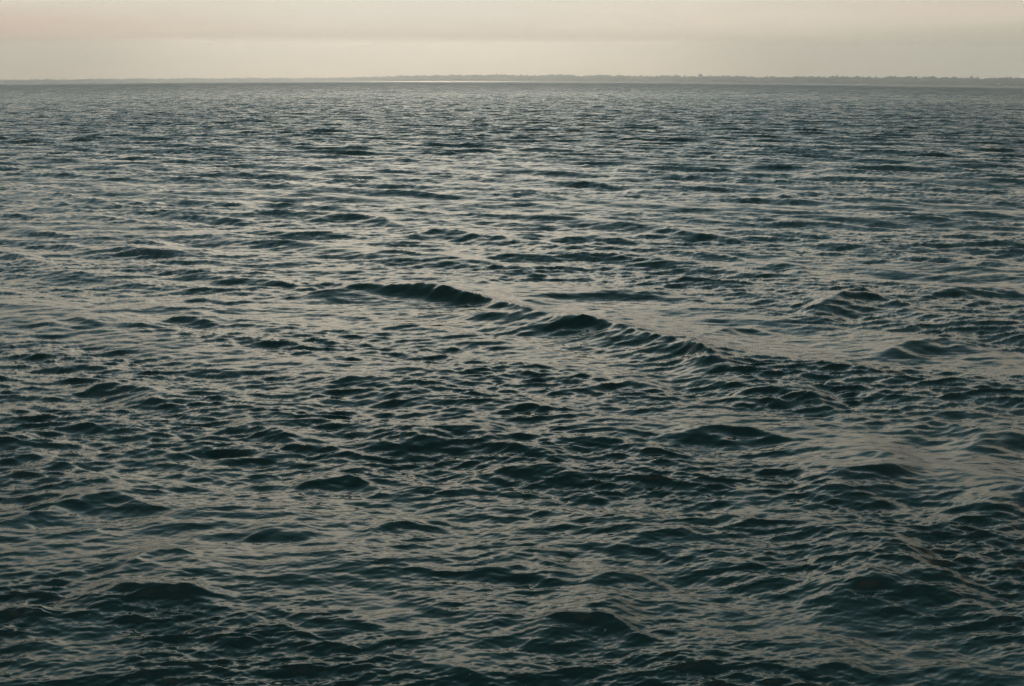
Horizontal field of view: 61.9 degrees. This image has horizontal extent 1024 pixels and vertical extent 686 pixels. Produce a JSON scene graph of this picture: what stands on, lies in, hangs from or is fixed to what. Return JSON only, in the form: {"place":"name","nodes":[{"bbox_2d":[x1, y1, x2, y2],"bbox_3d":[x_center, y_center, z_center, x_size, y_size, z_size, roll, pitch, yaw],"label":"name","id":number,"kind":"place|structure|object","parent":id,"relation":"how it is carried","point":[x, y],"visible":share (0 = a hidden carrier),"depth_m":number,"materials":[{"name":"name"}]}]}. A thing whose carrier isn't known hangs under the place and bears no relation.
{"place":"outdoors","nodes":[
{"label":"outdoors","id":0,"kind":"place"},
{"bbox_2d":[0,82,1023,685],"bbox_3d":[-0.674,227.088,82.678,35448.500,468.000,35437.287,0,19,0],"label":"sea","id":1,"kind":"structure","parent":0,"point":[436,384],"depth_m":22.03,"materials":[{"name":"liquid"}]},
{"bbox_2d":[0,0,1023,79],"bbox_3d":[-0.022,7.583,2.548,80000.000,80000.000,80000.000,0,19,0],"label":"sky","id":2,"kind":"structure","parent":0,"point":[122,39],"depth_m":36180.63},
{"bbox_2d":[28,81,996,86],"bbox_3d":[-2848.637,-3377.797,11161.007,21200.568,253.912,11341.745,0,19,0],"label":"shore","id":3,"kind":"structure","parent":0,"point":[520,81],"depth_m":12613.00,"materials":[{"name":"grey"}]},
{"bbox_2d":[0,74,1023,86],"bbox_3d":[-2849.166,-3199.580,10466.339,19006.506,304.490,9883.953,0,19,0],"label":"woodland","id":4,"kind":"object","parent":3,"relation":"on","point":[952,81],"visible":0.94,"depth_m":11695.77,"materials":[{"name":"plant"}]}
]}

